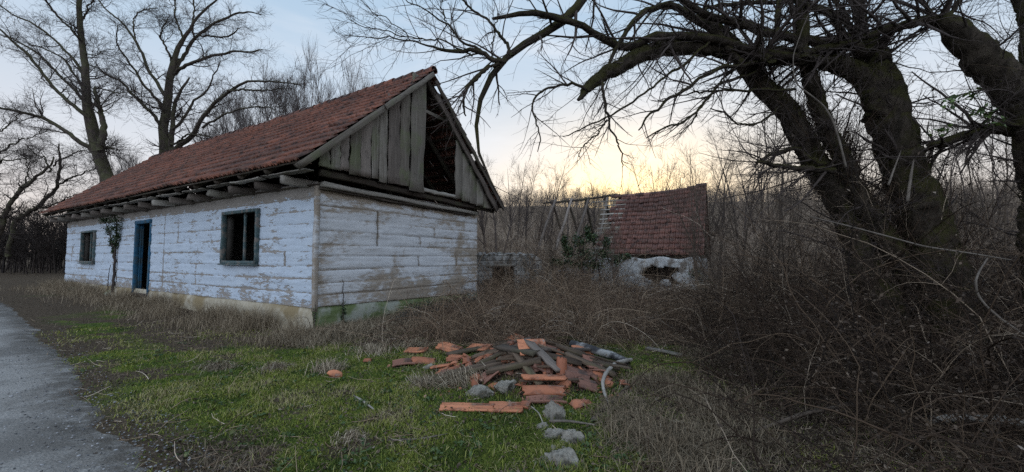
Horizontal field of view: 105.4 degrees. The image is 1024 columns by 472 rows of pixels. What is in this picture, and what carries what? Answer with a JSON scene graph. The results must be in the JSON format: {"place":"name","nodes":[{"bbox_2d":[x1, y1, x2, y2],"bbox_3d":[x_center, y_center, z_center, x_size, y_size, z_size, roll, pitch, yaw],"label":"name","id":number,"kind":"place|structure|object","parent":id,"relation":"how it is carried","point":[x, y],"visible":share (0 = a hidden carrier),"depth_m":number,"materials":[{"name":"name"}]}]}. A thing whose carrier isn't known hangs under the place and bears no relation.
{"place":"outdoors","nodes":[
{"label":"outdoors","id":0,"kind":"place"},
{"bbox_2d":[0,303,149,471],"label":"road","id":1,"kind":"structure","parent":0,"point":[41,452],"depth_m":3.65,"materials":[{"name":"grey asphalt"}]},
{"bbox_2d":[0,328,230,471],"bbox_3d":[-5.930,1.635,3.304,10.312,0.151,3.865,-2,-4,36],"label":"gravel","id":2,"kind":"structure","parent":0,"point":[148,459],"depth_m":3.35,"materials":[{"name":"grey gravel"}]},
{"bbox_2d":[0,0,1018,242],"label":"sky","id":3,"kind":"structure","parent":0,"point":[293,20],"materials":[{"name":"blue"}]},
{"bbox_2d":[0,197,1023,471],"bbox_3d":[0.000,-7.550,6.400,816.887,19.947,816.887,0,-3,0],"label":"ground","id":4,"kind":"structure","parent":0,"point":[32,311],"depth_m":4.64,"materials":[{"name":"green plant"}]},
{"bbox_2d":[0,92,72,241],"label":"crooked tree","id":5,"kind":"object","parent":4,"relation":"on","point":[7,210],"visible":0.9,"depth_m":25.05,"materials":[{"name":"brown plant"}]},
{"bbox_2d":[0,184,83,273],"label":"forest","id":6,"kind":"object","parent":4,"relation":"on","point":[43,246],"visible":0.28,"depth_m":28.30,"materials":[{"name":"brown plant"}]},
{"bbox_2d":[1,125,115,256],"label":"crooked tree","id":7,"kind":"object","parent":4,"relation":"on","point":[45,198],"visible":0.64,"depth_m":26.90,"materials":[{"name":"brown plant"}]},
{"bbox_2d":[0,0,161,181],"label":"oak","id":8,"kind":"object","parent":4,"relation":"on","point":[97,147],"visible":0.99,"depth_m":21.09,"materials":[{"name":"brown plant"}]},
{"bbox_2d":[71,0,317,155],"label":"oak","id":9,"kind":"object","parent":4,"relation":"on","point":[166,143],"visible":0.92,"depth_m":23.75,"materials":[{"name":"brown plant"}]},
{"bbox_2d":[179,357,254,372],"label":"grass tussock","id":10,"kind":"object","parent":4,"relation":"on","point":[219,365],"depth_m":5.37,"materials":[{"name":"plant"}]},
{"bbox_2d":[178,80,258,142],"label":"slender tree","id":11,"kind":"object","parent":4,"relation":"on","point":[243,112],"visible":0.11,"depth_m":34.25,"materials":[{"name":"brown plant"}]},
{"bbox_2d":[199,79,260,139],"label":"slender tree","id":12,"kind":"object","parent":4,"relation":"on","point":[237,118],"visible":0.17,"depth_m":32.14,"materials":[{"name":"brown plant"}]},
{"bbox_2d":[189,67,308,143],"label":"slender tree","id":13,"kind":"object","parent":4,"relation":"on","point":[294,92],"visible":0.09,"depth_m":34.36,"materials":[{"name":"brown plant"}]},
{"bbox_2d":[39,66,504,330],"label":"log house","id":14,"kind":"structure","parent":4,"relation":"on","point":[363,195],"depth_m":9.87,"materials":[{"name":"paint"}]},
{"bbox_2d":[77,230,96,263],"bbox_3d":[-16.141,0.432,14.928,1.600,1.275,0.334,-2,-3,30],"label":"window","id":15,"kind":"structure","parent":14,"relation":"in","point":[87,254],"depth_m":15.20,"materials":[{"name":"teal paint"}]},
{"bbox_2d":[97,213,123,292],"bbox_3d":[-13.787,0.578,13.402,1.652,2.859,0.712,-3,-4,43],"label":"climbing ivy","id":16,"kind":"object","parent":14,"relation":"attached to","point":[115,236],"visible":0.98,"depth_m":13.26,"materials":[{"name":"green plant"}]},
{"bbox_2d":[131,219,151,297],"bbox_3d":[-11.563,0.697,12.308,1.350,2.406,0.280,-2,-3,30],"label":"door","id":17,"kind":"structure","parent":14,"relation":"in","point":[139,225],"depth_m":12.55,"materials":[{"name":"blue paint"}]},
{"bbox_2d":[217,208,260,265],"bbox_3d":[-6.436,0.040,9.309,1.680,1.315,0.334,-2,-3,30],"label":"window","id":18,"kind":"structure","parent":14,"relation":"in","point":[227,218],"depth_m":9.42,"materials":[{"name":"grey paint"}]},
{"bbox_2d":[249,360,307,373],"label":"grass tussock","id":19,"kind":"object","parent":4,"relation":"on","point":[272,365],"depth_m":5.31,"materials":[{"name":"plant"}]},
{"bbox_2d":[251,83,310,124],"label":"slender tree","id":20,"kind":"object","parent":4,"relation":"on","point":[291,104],"visible":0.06,"depth_m":36.60,"materials":[{"name":"brown plant"}]},
{"bbox_2d":[241,47,338,122],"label":"slender tree","id":21,"kind":"object","parent":4,"relation":"on","point":[329,93],"visible":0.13,"depth_m":36.53,"materials":[{"name":"brown plant"}]},
{"bbox_2d":[271,33,336,114],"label":"slender tree","id":22,"kind":"object","parent":4,"relation":"on","point":[310,68],"visible":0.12,"depth_m":34.65,"materials":[{"name":"brown plant"}]},
{"bbox_2d":[281,61,372,112],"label":"slender tree","id":23,"kind":"object","parent":4,"relation":"on","point":[296,96],"visible":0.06,"depth_m":36.85,"materials":[{"name":"brown plant"}]},
{"bbox_2d":[304,354,358,375],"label":"grass tussock","id":24,"kind":"object","parent":4,"relation":"on","point":[326,366],"depth_m":5.20,"materials":[{"name":"beige plant"}]},
{"bbox_2d":[302,48,362,105],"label":"slender tree","id":25,"kind":"object","parent":4,"relation":"on","point":[317,88],"visible":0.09,"depth_m":37.29,"materials":[{"name":"brown plant"}]},
{"bbox_2d":[329,423,378,451],"bbox_3d":[-1.291,1.720,3.370,0.590,0.179,0.430,3,-4,-44],"label":"grass tussock","id":26,"kind":"object","parent":4,"relation":"on","point":[349,434],"depth_m":3.27,"materials":[{"name":"beige plant"}]},
{"bbox_2d":[342,338,405,358],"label":"grass tussock","id":27,"kind":"object","parent":4,"relation":"on","point":[368,348],"depth_m":6.28,"materials":[{"name":"plant"}]},
{"bbox_2d":[80,332,749,471],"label":"weeds","id":28,"kind":"object","parent":4,"relation":"on","point":[485,426],"visible":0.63,"depth_m":3.35,"materials":[{"name":"green plant"}]},
{"bbox_2d":[399,366,443,390],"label":"grass tussock","id":29,"kind":"object","parent":4,"relation":"on","point":[421,381],"depth_m":4.65,"materials":[{"name":"plant"}]},
{"bbox_2d":[388,293,482,323],"bbox_3d":[-1.657,1.894,10.032,1.767,0.868,3.578,-2,-4,38],"label":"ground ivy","id":30,"kind":"object","parent":4,"relation":"on","point":[423,308],"visible":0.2,"depth_m":9.61,"materials":[{"name":"plant"}]},
{"bbox_2d":[439,402,494,411],"bbox_3d":[-0.444,1.685,3.863,0.542,0.034,0.189,-1,-1,6],"label":"roof tile","id":31,"kind":"object","parent":4,"relation":"on","point":[477,407],"visible":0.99,"depth_m":3.83,"materials":[{"name":"orange ceramic"}]},
{"bbox_2d":[446,339,510,355],"bbox_3d":[-0.491,1.820,6.380,1.292,0.080,0.153,2,-4,-39],"label":"board","id":32,"kind":"object","parent":4,"relation":"on","point":[464,350],"visible":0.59,"depth_m":6.16,"materials":[{"name":"brown wood"}]},
{"bbox_2d":[472,142,498,253],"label":"thin tree","id":33,"kind":"object","parent":4,"relation":"on","point":[482,224],"visible":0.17,"depth_m":29.85,"materials":[{"name":"brown plant"}]},
{"bbox_2d":[488,401,522,412],"bbox_3d":[-0.063,1.686,3.854,0.356,0.039,0.254,0,-3,3],"label":"roof tile fragment","id":34,"kind":"object","parent":4,"relation":"on","point":[499,405],"visible":0.85,"depth_m":3.81,"materials":[{"name":"orange ceramic"}]},
{"bbox_2d":[347,356,665,416],"bbox_3d":[0.098,1.583,5.049,4.005,0.471,2.649,-1,-3,17],"label":"rubble","id":35,"kind":"object","parent":4,"relation":"on","point":[547,383],"visible":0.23,"depth_m":4.46,"materials":[{"name":"tile"}]},
{"bbox_2d":[444,359,502,378],"bbox_3d":[-0.464,1.606,4.729,0.723,0.222,0.126,0,-3,-3],"label":"broken board","id":36,"kind":"object","parent":35,"relation":"on","point":[483,366],"visible":0.7,"depth_m":4.71,"materials":[{"name":"brown wood"}]},
{"bbox_2d":[485,356,541,374],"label":"beam","id":37,"kind":"structure","parent":35,"relation":"on","point":[512,366],"depth_m":4.53,"materials":[{"name":"brown wood"}]},
{"bbox_2d":[493,344,539,355],"bbox_3d":[0.054,1.398,4.793,0.590,0.064,0.165,-2,-3,30],"label":"board","id":38,"kind":"object","parent":35,"relation":"on","point":[514,349],"visible":0.92,"depth_m":4.73,"materials":[{"name":"brown wood"}]},
{"bbox_2d":[517,339,547,355],"bbox_3d":[0.251,1.362,4.795,0.376,0.020,0.225,3,41,-20],"label":"roof tile","id":39,"kind":"object","parent":38,"relation":"on","point":[521,343],"visible":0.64,"depth_m":4.80,"materials":[{"name":"orange ceramic"}]},
{"bbox_2d":[496,356,556,360],"bbox_3d":[0.202,1.483,4.735,0.804,0.057,0.077,0,-3,3],"label":"broken board","id":40,"kind":"object","parent":35,"relation":"on","point":[499,358],"visible":0.35,"depth_m":4.71,"materials":[{"name":"brown wood"}]},
{"bbox_2d":[530,348,582,366],"bbox_3d":[0.533,1.462,4.707,0.643,0.210,0.092,0,-3,0],"label":"broken board","id":41,"kind":"object","parent":40,"relation":"on","point":[570,360],"visible":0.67,"depth_m":4.70,"materials":[{"name":"brown wood"}]},
{"bbox_2d":[523,337,559,372],"bbox_3d":[0.361,1.420,4.671,0.130,0.318,0.608,3,-4,-42],"label":"plank","id":42,"kind":"object","parent":35,"relation":"on","point":[546,358],"visible":0.9,"depth_m":4.63,"materials":[{"name":"grey wood"}]},
{"bbox_2d":[522,385,565,395],"bbox_3d":[0.344,1.641,4.186,0.478,0.066,0.157,-1,10,2],"label":"roof tile fragment","id":43,"kind":"object","parent":35,"relation":"on","point":[531,390],"visible":1,"depth_m":4.13,"materials":[{"name":"orange ceramic"}]},
{"bbox_2d":[512,352,544,384],"bbox_3d":[0.155,1.509,4.549,0.099,0.306,0.689,2,-3,-30],"label":"plank","id":44,"kind":"object","parent":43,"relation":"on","point":[527,369],"visible":0.65,"depth_m":4.47,"materials":[{"name":"brown wood"}]},
{"bbox_2d":[520,378,583,381],"bbox_3d":[0.449,1.619,4.380,0.735,0.036,0.057,0,-3,-5],"label":"broken board","id":45,"kind":"object","parent":35,"relation":"on","point":[575,379],"visible":0.62,"depth_m":4.36,"materials":[{"name":"brown wood"}]},
{"bbox_2d":[521,374,567,380],"bbox_3d":[0.355,1.567,4.338,0.509,0.041,0.160,1,-3,0],"label":"roof tile fragment","id":46,"kind":"object","parent":45,"relation":"on","point":[543,377],"visible":1,"depth_m":4.27,"materials":[{"name":"orange ceramic"}]},
{"bbox_2d":[565,352,616,376],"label":"beam","id":47,"kind":"structure","parent":35,"relation":"on","point":[611,373],"depth_m":4.73,"materials":[{"name":"brown wood"}]},
{"bbox_2d":[472,155,543,252],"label":"thin tree","id":48,"kind":"object","parent":4,"relation":"on","point":[511,223],"visible":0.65,"depth_m":25.46,"materials":[{"name":"brown plant"}]},
{"bbox_2d":[0,276,1023,471],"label":"dead grass","id":49,"kind":"structure","parent":4,"relation":"on","point":[676,449],"depth_m":3.90,"materials":[{"name":"beige plant"}]},
{"bbox_2d":[476,252,557,295],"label":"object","id":50,"kind":"structure","parent":4,"relation":"on","point":[508,257],"depth_m":15.14,"materials":[{"name":"grey stone"}]},
{"bbox_2d":[491,155,549,253],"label":"thin tree","id":51,"kind":"object","parent":4,"relation":"on","point":[509,204],"visible":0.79,"depth_m":31.07,"materials":[{"name":"brown plant"}]},
{"bbox_2d":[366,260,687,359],"bbox_3d":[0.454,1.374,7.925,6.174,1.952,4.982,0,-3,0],"label":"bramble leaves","id":52,"kind":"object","parent":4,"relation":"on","point":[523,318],"visible":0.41,"depth_m":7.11,"materials":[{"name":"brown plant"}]},
{"bbox_2d":[428,351,628,398],"bbox_3d":[0.170,1.629,4.972,3.700,0.464,2.600,0,-3,0],"label":"dirt mound","id":53,"kind":"object","parent":4,"relation":"on","point":[500,377],"visible":0.03,"depth_m":4.53,"materials":[{"name":"brown soil"}]},
{"bbox_2d":[402,362,505,391],"bbox_3d":[-0.832,1.769,4.781,1.527,0.538,1.038,0,-3,0],"label":"grass tussock","id":54,"kind":"object","parent":53,"relation":"on","point":[457,379],"depth_m":4.57,"materials":[{"name":"beige plant"}]},
{"bbox_2d":[466,384,494,399],"bbox_3d":[-0.345,1.714,4.241,0.324,0.168,0.204,-1,-3,27],"label":"rock","id":55,"kind":"object","parent":53,"relation":"on","point":[478,390],"visible":0.78,"depth_m":4.20,"materials":[{"name":"stone"}]},
{"bbox_2d":[493,379,516,395],"bbox_3d":[-0.086,1.698,4.351,0.200,0.174,0.286,-2,-4,33],"label":"rock","id":56,"kind":"object","parent":53,"relation":"on","point":[502,386],"visible":0.89,"depth_m":4.29,"materials":[{"name":"stone"}]},
{"bbox_2d":[565,366,589,383],"bbox_3d":[0.738,1.597,4.515,0.327,0.069,0.266,18,21,-11],"label":"roof tile fragment","id":57,"kind":"object","parent":53,"relation":"on","point":[571,372],"visible":0.7,"depth_m":4.49,"materials":[{"name":"orange ceramic"}]},
{"bbox_2d":[364,251,702,363],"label":"brambles","id":58,"kind":"object","parent":4,"relation":"on","point":[594,321],"visible":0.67,"depth_m":7.19,"materials":[{"name":"brown plant"}]},
{"bbox_2d":[525,395,566,403],"bbox_3d":[0.342,1.692,4.031,0.435,0.060,0.159,0,0,-2],"label":"roof tile fragment","id":59,"kind":"object","parent":4,"relation":"on","point":[534,399],"visible":0.78,"depth_m":4.06,"materials":[{"name":"brown ceramic"}]},
{"bbox_2d":[523,159,575,253],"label":"thin tree","id":60,"kind":"object","parent":4,"relation":"on","point":[541,230],"visible":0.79,"depth_m":27.13,"materials":[{"name":"brown plant"}]},
{"bbox_2d":[534,207,570,281],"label":"sapling","id":61,"kind":"object","parent":4,"relation":"on","point":[556,226],"visible":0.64,"depth_m":15.80,"materials":[{"name":"brown plant"}]},
{"bbox_2d":[542,428,563,439],"bbox_3d":[0.356,1.672,3.270,0.238,0.103,0.159,1,-3,-10],"label":"rock","id":62,"kind":"object","parent":4,"relation":"on","point":[555,433],"visible":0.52,"depth_m":3.24,"materials":[{"name":"stone"}]},
{"bbox_2d":[542,400,565,419],"bbox_3d":[0.396,1.679,3.630,0.222,0.275,0.202,0,-3,0],"label":"rock","id":63,"kind":"object","parent":4,"relation":"on","point":[555,409],"visible":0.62,"depth_m":3.62,"materials":[{"name":"stone"}]},
{"bbox_2d":[540,447,578,468],"bbox_3d":[0.364,1.651,2.847,0.260,0.159,0.228,1,-3,-25],"label":"rock","id":64,"kind":"object","parent":4,"relation":"on","point":[565,455],"visible":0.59,"depth_m":2.83,"materials":[{"name":"stone"}]},
{"bbox_2d":[560,429,585,444],"bbox_3d":[0.485,1.661,3.188,0.249,0.148,0.168,0,-3,-7],"label":"rock","id":65,"kind":"object","parent":4,"relation":"on","point":[573,435],"visible":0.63,"depth_m":3.16,"materials":[{"name":"stone"}]},
{"bbox_2d":[470,202,676,306],"bbox_3d":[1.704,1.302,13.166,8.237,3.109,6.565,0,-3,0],"label":"scrub","id":66,"kind":"object","parent":4,"relation":"on","point":[546,269],"visible":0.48,"depth_m":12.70,"materials":[{"name":"brown plant"}]},
{"bbox_2d":[547,173,609,249],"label":"thin tree","id":67,"kind":"object","parent":4,"relation":"on","point":[567,225],"visible":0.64,"depth_m":31.12,"materials":[{"name":"brown plant"}]},
{"bbox_2d":[560,173,612,255],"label":"thin tree","id":68,"kind":"object","parent":4,"relation":"on","point":[588,207],"visible":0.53,"depth_m":33.65,"materials":[{"name":"brown plant"}]},
{"bbox_2d":[577,376,597,392],"bbox_3d":[0.851,1.652,4.384,0.233,0.065,0.190,14,21,8],"label":"roof tile fragment","id":69,"kind":"object","parent":4,"relation":"on","point":[585,383],"visible":0.97,"depth_m":4.34,"materials":[{"name":"orange ceramic"}]},
{"bbox_2d":[549,224,633,292],"bbox_3d":[3.074,0.966,15.086,3.362,2.898,1.340,0,-3,0],"label":"ivy bush","id":70,"kind":"object","parent":4,"relation":"on","point":[588,235],"visible":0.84,"depth_m":15.09,"materials":[{"name":"green plant"}]},
{"bbox_2d":[571,216,620,286],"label":"sapling","id":71,"kind":"object","parent":4,"relation":"on","point":[592,245],"visible":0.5,"depth_m":15.24,"materials":[{"name":"brown plant"}]},
{"bbox_2d":[332,254,864,358],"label":"brambles","id":72,"kind":"object","parent":4,"relation":"on","point":[654,295],"visible":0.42,"depth_m":8.30,"materials":[{"name":"brown plant"}]},
{"bbox_2d":[569,340,630,363],"bbox_3d":[1.304,1.738,5.900,0.186,0.149,1.206,2,-4,-36],"label":"charred log","id":73,"kind":"object","parent":4,"relation":"on","point":[603,352],"visible":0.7,"depth_m":5.83,"materials":[{"name":"grey wood"}]},
{"bbox_2d":[597,224,634,292],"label":"sapling","id":74,"kind":"object","parent":4,"relation":"on","point":[610,255],"visible":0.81,"depth_m":14.33,"materials":[{"name":"brown plant"}]},
{"bbox_2d":[601,358,632,400],"bbox_3d":[1.234,1.671,4.707,0.202,0.143,1.633,-1,-3,26],"label":"white branch","id":75,"kind":"object","parent":4,"relation":"on","point":[609,368],"visible":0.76,"depth_m":4.61,"materials":[{"name":"white wood"}]},
{"bbox_2d":[536,183,710,294],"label":"ruined outbuilding","id":76,"kind":"structure","parent":4,"relation":"on","point":[629,219],"depth_m":16.50,"materials":[{"name":"tile"}]},
{"bbox_2d":[273,0,1023,372],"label":"old tree","id":77,"kind":"object","parent":4,"relation":"on","point":[755,62],"visible":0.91,"depth_m":5.04,"materials":[{"name":"brown plant"}]},
{"bbox_2d":[793,0,846,166],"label":"dry vine","id":78,"kind":"object","parent":77,"relation":"hanging from","point":[835,128],"visible":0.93,"depth_m":4.63,"materials":[{"name":"brown plant"}]},
{"bbox_2d":[624,149,691,192],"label":"thin tree","id":79,"kind":"object","parent":4,"relation":"on","point":[633,168],"visible":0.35,"depth_m":29.64,"materials":[{"name":"brown plant"}]},
{"bbox_2d":[671,145,738,288],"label":"sapling","id":80,"kind":"object","parent":4,"relation":"on","point":[698,227],"visible":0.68,"depth_m":11.57,"materials":[{"name":"brown plant"}]},
{"bbox_2d":[645,131,788,312],"bbox_3d":[4.674,-0.172,9.227,3.182,4.667,1.820,-1,-3,21],"label":"sapling","id":81,"kind":"object","parent":4,"relation":"on","point":[683,222],"visible":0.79,"depth_m":9.20,"materials":[{"name":"brown plant"}]},
{"bbox_2d":[686,178,751,327],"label":"sapling","id":82,"kind":"object","parent":4,"relation":"on","point":[713,258],"visible":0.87,"depth_m":7.90,"materials":[{"name":"brown plant"}]},
{"bbox_2d":[698,129,754,262],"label":"thin tree","id":83,"kind":"object","parent":4,"relation":"on","point":[728,161],"visible":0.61,"depth_m":26.24,"materials":[{"name":"brown plant"}]},
{"bbox_2d":[707,141,746,279],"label":"thin tree","id":84,"kind":"object","parent":4,"relation":"on","point":[723,215],"visible":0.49,"depth_m":24.59,"materials":[{"name":"brown plant"}]},
{"bbox_2d":[698,124,773,255],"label":"thin tree","id":85,"kind":"object","parent":4,"relation":"on","point":[731,203],"visible":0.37,"depth_m":27.49,"materials":[{"name":"brown plant"}]},
{"bbox_2d":[477,171,1021,267],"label":"hillside woods","id":86,"kind":"object","parent":4,"relation":"on","point":[574,204],"visible":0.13,"depth_m":83.97,"materials":[{"name":"brown plant"}]},
{"bbox_2d":[715,127,787,275],"bbox_3d":[14.817,-1.724,23.603,5.456,9.231,4.636,2,-4,-37],"label":"thin tree","id":87,"kind":"object","parent":4,"relation":"on","point":[747,200],"visible":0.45,"depth_m":23.86,"materials":[{"name":"brown plant"}]},
{"bbox_2d":[494,216,1015,283],"bbox_3d":[12.592,0.929,26.583,28.514,4.431,16.180,0,-3,0],"label":"thicket wood","id":88,"kind":"object","parent":4,"relation":"on","point":[518,241],"visible":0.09,"depth_m":25.25,"materials":[{"name":"brown plant"}]},
{"bbox_2d":[704,158,806,300],"bbox_3d":[7.426,-0.184,11.847,2.978,5.045,1.989,-2,-4,34],"label":"sapling","id":89,"kind":"object","parent":4,"relation":"on","point":[723,185],"visible":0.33,"depth_m":12.16,"materials":[{"name":"brown plant"}]},
{"bbox_2d":[723,115,808,308],"bbox_3d":[5.669,-0.415,8.416,2.096,5.120,1.852,-1,-3,26],"label":"sapling","id":90,"kind":"object","parent":4,"relation":"on","point":[769,228],"visible":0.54,"depth_m":8.37,"materials":[{"name":"brown plant"}]},
{"bbox_2d":[755,143,819,301],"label":"sapling","id":91,"kind":"object","parent":4,"relation":"on","point":[778,191],"visible":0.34,"depth_m":10.21,"materials":[{"name":"brown plant"}]},
{"bbox_2d":[762,158,840,294],"bbox_3d":[7.125,0.064,9.004,2.757,4.162,1.841,1,-3,-15],"label":"sapling","id":92,"kind":"object","parent":4,"relation":"on","point":[796,228],"visible":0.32,"depth_m":9.09,"materials":[{"name":"brown plant"}]},
{"bbox_2d":[587,64,1023,471],"bbox_3d":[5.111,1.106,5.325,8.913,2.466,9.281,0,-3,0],"label":"undergrowth","id":93,"kind":"object","parent":4,"relation":"on","point":[896,436],"visible":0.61,"depth_m":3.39,"materials":[{"name":"brown plant"}]},
{"bbox_2d":[974,258,1023,333],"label":"dry vine","id":94,"kind":"object","parent":93,"relation":"in","point":[981,299],"visible":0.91,"depth_m":3.46,"materials":[{"name":"brown plant"}]},
{"bbox_2d":[588,149,1022,344],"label":"scrub","id":95,"kind":"object","parent":4,"relation":"on","point":[806,270],"visible":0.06,"depth_m":9.36,"materials":[{"name":"brown plant"}]},
{"bbox_2d":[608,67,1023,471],"bbox_3d":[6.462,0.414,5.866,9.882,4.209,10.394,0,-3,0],"label":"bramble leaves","id":96,"kind":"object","parent":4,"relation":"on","point":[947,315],"visible":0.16,"depth_m":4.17,"materials":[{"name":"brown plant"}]},
{"bbox_2d":[755,402,901,431],"bbox_3d":[2.827,1.595,3.498,1.736,0.078,0.231,1,-3,-12],"label":"dark branch","id":97,"kind":"object","parent":4,"relation":"on","point":[808,412],"visible":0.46,"depth_m":3.45,"materials":[{"name":"brown plant"}]},
{"bbox_2d":[809,216,1010,259],"bbox_3d":[4.249,0.003,4.195,1.762,0.515,0.138,-1,-3,17],"label":"dry cane","id":98,"kind":"object","parent":4,"relation":"on","point":[908,241],"visible":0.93,"depth_m":4.14,"materials":[{"name":"brown plant"}]},
{"bbox_2d":[823,0,1023,322],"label":"mossy tree","id":99,"kind":"object","parent":4,"relation":"on","point":[967,42],"visible":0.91,"depth_m":4.78,"materials":[{"name":"brown plant"}]},
{"bbox_2d":[926,87,1008,208],"bbox_3d":[5.127,-0.972,4.361,0.795,1.340,0.299,0,-3,0],"label":"climbing ivy","id":100,"kind":"object","parent":99,"relation":"attached to","point":[952,106],"visible":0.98,"depth_m":4.38,"materials":[{"name":"green plant"}]},
{"bbox_2d":[927,134,1021,296],"bbox_3d":[9.765,-0.116,8.292,1.966,4.445,2.945,1,-3,-14],"label":"sapling","id":101,"kind":"object","parent":4,"relation":"on","point":[1013,229],"visible":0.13,"depth_m":8.02,"materials":[{"name":"brown plant"}]},
{"bbox_2d":[929,100,1020,326],"bbox_3d":[9.309,-0.462,7.659,1.852,5.135,2.096,2,-4,-34],"label":"sapling","id":102,"kind":"object","parent":4,"relation":"on","point":[992,200],"visible":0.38,"depth_m":7.61,"materials":[{"name":"brown plant"}]},
{"bbox_2d":[935,122,1020,265],"bbox_3d":[34.613,-3.072,28.226,3.520,12.578,6.027,2,-4,-33],"label":"thin tree","id":103,"kind":"object","parent":4,"relation":"on","point":[981,182],"visible":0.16,"depth_m":28.42,"materials":[{"name":"brown plant"}]},
{"bbox_2d":[948,171,1019,313],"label":"sapling","id":104,"kind":"object","parent":4,"relation":"on","point":[975,213],"visible":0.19,"depth_m":8.91,"materials":[{"name":"brown plant"}]},
{"bbox_2d":[950,135,1020,254],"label":"thin tree","id":105,"kind":"object","parent":4,"relation":"on","point":[975,178],"visible":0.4,"depth_m":26.34,"materials":[{"name":"brown plant"}]},
{"bbox_2d":[15,297,1023,471],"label":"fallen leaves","id":106,"kind":"object","parent":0,"point":[299,457],"depth_m":3.37,"materials":[{"name":"brown plant"}]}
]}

